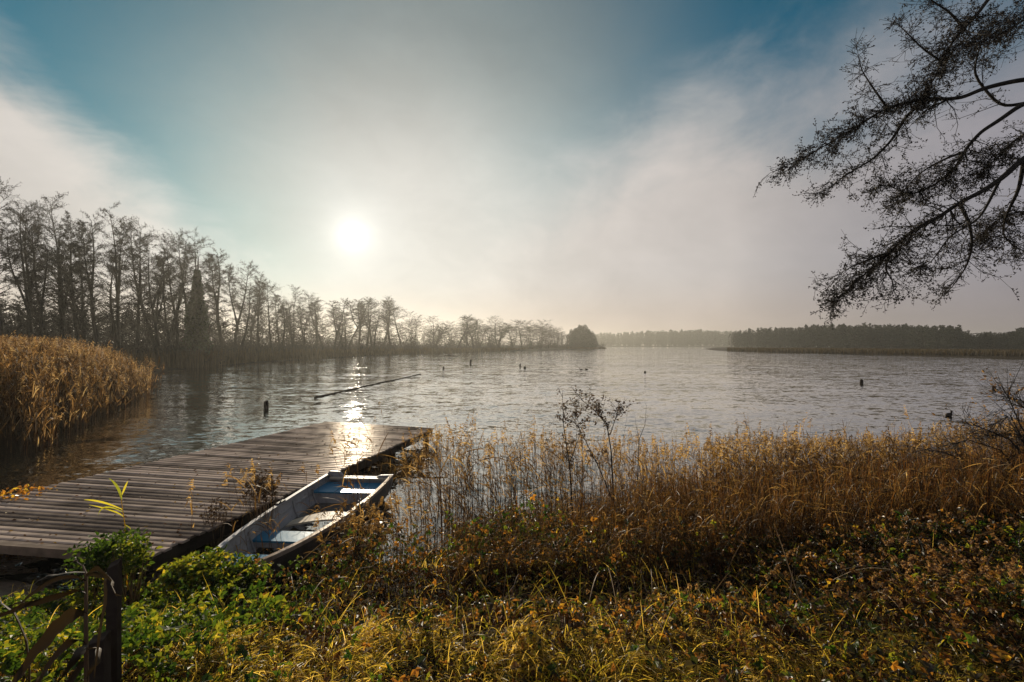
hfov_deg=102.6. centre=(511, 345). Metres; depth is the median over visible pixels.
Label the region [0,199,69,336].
alder tree
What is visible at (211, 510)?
dry tuft
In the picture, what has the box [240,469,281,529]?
dry tuft
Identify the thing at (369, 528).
reed stems by jetty
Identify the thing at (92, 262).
alder tree
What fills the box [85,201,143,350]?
alder tree
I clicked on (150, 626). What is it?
green ground cover
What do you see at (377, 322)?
alder tree
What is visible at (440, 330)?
alder tree
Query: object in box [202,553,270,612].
young bush
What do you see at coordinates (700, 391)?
lake water
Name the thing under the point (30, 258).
alder tree
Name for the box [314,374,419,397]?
floating boom
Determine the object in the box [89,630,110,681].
wooden stake
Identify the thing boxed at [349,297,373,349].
alder tree
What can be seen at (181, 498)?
fallen leaves
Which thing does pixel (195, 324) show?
spruce tree
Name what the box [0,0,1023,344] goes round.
sky
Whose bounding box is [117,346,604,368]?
bank reeds
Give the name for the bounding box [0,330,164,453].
tall reed bed
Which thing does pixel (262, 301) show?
alder tree
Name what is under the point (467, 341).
alder tree
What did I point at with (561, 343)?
alder tree
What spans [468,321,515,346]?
alder tree
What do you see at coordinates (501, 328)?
alder tree
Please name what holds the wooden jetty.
in the lake water
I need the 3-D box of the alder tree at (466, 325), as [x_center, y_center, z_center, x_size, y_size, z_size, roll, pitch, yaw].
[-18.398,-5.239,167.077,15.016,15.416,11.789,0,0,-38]
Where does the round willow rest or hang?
on the ground at (6, 585)
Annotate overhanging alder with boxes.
[753,0,1023,329]
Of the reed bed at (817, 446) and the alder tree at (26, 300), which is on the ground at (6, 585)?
the alder tree at (26, 300)
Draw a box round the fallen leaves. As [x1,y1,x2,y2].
[6,423,422,551]
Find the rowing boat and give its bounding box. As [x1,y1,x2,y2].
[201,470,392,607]
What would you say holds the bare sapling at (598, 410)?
on the ground at (6, 585)
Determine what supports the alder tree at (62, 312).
on the ground at (6, 585)
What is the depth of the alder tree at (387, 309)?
123.72 m
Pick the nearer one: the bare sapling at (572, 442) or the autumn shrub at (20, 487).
the bare sapling at (572, 442)
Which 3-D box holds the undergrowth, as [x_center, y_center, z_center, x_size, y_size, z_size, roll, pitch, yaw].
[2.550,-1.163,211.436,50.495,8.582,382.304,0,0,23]
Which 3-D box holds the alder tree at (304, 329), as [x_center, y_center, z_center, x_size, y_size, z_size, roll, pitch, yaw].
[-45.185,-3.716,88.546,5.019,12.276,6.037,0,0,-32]
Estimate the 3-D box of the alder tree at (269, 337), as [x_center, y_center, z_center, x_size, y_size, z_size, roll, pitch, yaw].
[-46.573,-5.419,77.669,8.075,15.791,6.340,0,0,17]
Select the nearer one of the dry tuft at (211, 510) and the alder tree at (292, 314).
the dry tuft at (211, 510)
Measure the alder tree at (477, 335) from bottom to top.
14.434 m
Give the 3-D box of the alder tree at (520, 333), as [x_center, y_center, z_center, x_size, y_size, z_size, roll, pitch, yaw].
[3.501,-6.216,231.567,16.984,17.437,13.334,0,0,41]
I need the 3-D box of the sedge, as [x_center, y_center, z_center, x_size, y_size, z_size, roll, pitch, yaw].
[-2.367,2.743,9.129,1.359,1.003,4.116,0,0,17]
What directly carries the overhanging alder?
on the ground at (6, 585)
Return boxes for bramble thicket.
[217,487,1023,681]
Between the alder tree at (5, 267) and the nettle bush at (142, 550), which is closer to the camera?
the nettle bush at (142, 550)
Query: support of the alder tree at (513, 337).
on the ground at (6, 585)
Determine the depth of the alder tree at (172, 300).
51.46 m
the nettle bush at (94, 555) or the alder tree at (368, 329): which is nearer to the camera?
the nettle bush at (94, 555)
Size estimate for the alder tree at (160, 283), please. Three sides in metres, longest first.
17.488 x 10.039 x 7.220 m
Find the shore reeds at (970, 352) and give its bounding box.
[727,347,1023,356]
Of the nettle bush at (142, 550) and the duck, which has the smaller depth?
the nettle bush at (142, 550)
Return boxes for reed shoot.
[87,478,130,589]
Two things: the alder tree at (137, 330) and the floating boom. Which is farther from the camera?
the alder tree at (137, 330)
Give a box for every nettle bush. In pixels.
[60,527,151,614]
[104,527,163,614]
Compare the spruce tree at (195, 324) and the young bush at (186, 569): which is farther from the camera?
the spruce tree at (195, 324)
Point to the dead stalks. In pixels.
(801, 511)
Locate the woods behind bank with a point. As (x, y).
(143, 334)
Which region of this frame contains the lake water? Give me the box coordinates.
[0,347,1023,606]
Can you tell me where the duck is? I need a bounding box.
[945,410,952,416]
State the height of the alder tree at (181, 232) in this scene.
18.118 m
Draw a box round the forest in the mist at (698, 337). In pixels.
[594,329,754,345]
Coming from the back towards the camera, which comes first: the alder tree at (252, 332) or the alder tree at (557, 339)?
the alder tree at (557, 339)
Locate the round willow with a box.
[565,324,598,347]
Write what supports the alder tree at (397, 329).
on the ground at (6, 585)
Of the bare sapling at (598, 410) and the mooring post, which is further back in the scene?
the mooring post
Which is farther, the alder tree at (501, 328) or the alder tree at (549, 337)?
the alder tree at (549, 337)
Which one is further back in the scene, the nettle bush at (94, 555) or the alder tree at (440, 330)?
the alder tree at (440, 330)
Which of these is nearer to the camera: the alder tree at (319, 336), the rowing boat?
the rowing boat
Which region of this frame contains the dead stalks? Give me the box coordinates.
[430,438,1023,591]
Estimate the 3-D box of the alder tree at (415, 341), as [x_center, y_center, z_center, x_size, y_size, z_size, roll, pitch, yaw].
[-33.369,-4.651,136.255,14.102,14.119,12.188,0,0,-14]
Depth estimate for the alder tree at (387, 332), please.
123.96 m
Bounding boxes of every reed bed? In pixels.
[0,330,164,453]
[380,401,1023,548]
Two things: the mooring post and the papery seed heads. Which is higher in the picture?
the mooring post
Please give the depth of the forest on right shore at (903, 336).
215.81 m
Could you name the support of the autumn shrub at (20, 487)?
in the lake water
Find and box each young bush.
[151,544,242,606]
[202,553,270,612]
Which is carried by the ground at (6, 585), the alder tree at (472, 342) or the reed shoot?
the alder tree at (472, 342)
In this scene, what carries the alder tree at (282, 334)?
on the ground at (6, 585)
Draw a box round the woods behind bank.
[0,286,501,348]
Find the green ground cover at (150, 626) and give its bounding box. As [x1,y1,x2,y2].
[0,492,1023,681]
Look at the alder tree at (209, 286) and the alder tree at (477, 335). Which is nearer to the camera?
the alder tree at (209, 286)
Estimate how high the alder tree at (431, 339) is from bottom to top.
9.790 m
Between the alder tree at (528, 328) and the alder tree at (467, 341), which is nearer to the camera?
the alder tree at (467, 341)
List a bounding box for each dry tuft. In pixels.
[199,495,229,549]
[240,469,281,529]
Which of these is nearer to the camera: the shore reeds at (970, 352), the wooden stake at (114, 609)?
the wooden stake at (114, 609)
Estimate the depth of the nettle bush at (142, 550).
3.79 m
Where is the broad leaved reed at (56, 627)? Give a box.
[0,558,120,681]
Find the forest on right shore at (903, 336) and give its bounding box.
[728,322,1023,349]
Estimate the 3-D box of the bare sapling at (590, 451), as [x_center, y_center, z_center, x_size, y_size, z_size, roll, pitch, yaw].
[0.943,1.452,5.080,0.823,1.480,0.404,0,0,0]
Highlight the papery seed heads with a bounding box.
[499,497,1023,650]
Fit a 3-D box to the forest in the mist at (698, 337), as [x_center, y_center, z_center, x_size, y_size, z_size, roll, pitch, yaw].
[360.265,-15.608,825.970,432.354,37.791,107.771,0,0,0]
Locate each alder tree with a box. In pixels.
[0,176,43,334]
[0,198,79,338]
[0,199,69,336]
[4,207,55,336]
[7,191,107,343]
[51,210,104,347]
[67,211,115,348]
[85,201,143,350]
[98,214,165,351]
[105,221,209,353]
[142,233,196,356]
[144,229,212,333]
[171,226,228,345]
[201,248,235,348]
[216,261,266,351]
[241,269,280,345]
[246,277,270,347]
[246,277,292,349]
[266,293,292,348]
[277,284,311,350]
[292,301,315,346]
[297,289,336,347]
[305,297,329,349]
[325,298,355,350]
[326,299,374,348]
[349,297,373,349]
[354,297,383,347]
[356,296,389,349]
[378,297,399,346]
[381,295,405,348]
[384,306,414,347]
[396,311,432,348]
[419,325,457,348]
[424,316,451,347]
[437,320,465,347]
[454,314,484,347]
[454,314,485,348]
[458,316,483,348]
[461,319,495,348]
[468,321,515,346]
[487,315,511,347]
[498,320,540,347]
[510,320,535,348]
[510,320,545,348]
[527,319,558,348]
[531,324,564,348]
[548,327,569,347]
[552,332,572,347]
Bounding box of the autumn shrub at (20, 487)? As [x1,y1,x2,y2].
[0,482,55,502]
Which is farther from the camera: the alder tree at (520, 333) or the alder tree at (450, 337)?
the alder tree at (520, 333)
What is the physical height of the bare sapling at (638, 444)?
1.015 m
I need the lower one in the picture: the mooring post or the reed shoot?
the reed shoot
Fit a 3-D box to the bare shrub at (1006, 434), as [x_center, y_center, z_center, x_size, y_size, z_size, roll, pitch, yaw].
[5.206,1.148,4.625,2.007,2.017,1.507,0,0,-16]
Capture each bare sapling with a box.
[551,388,590,514]
[555,403,618,516]
[569,384,640,503]
[621,403,646,479]
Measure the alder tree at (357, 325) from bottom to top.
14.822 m
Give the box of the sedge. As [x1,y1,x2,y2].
[353,442,445,486]
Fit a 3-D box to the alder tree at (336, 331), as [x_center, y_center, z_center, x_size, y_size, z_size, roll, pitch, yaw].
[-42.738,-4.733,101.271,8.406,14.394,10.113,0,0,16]
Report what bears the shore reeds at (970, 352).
on the lake water
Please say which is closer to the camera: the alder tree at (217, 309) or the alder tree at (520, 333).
the alder tree at (217, 309)
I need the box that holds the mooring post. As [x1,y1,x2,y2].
[264,400,268,408]
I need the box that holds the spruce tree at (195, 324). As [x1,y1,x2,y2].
[179,257,213,356]
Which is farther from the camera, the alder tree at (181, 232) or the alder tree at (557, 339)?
the alder tree at (557, 339)
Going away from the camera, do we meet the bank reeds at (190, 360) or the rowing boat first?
the rowing boat
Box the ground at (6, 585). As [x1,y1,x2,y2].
[0,345,1023,681]
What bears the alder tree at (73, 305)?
on the ground at (6, 585)
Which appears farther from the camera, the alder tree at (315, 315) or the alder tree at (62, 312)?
the alder tree at (315, 315)
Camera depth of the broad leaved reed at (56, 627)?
1.52 m
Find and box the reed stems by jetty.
[184,401,487,584]
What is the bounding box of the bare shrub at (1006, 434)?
[864,365,1023,506]
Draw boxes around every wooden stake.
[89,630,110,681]
[106,557,121,681]
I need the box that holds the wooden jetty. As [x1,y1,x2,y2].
[0,422,433,570]
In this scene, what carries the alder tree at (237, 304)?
on the ground at (6, 585)
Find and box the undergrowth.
[0,317,608,363]
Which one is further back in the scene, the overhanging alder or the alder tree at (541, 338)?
the alder tree at (541, 338)
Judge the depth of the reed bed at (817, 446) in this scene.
6.17 m

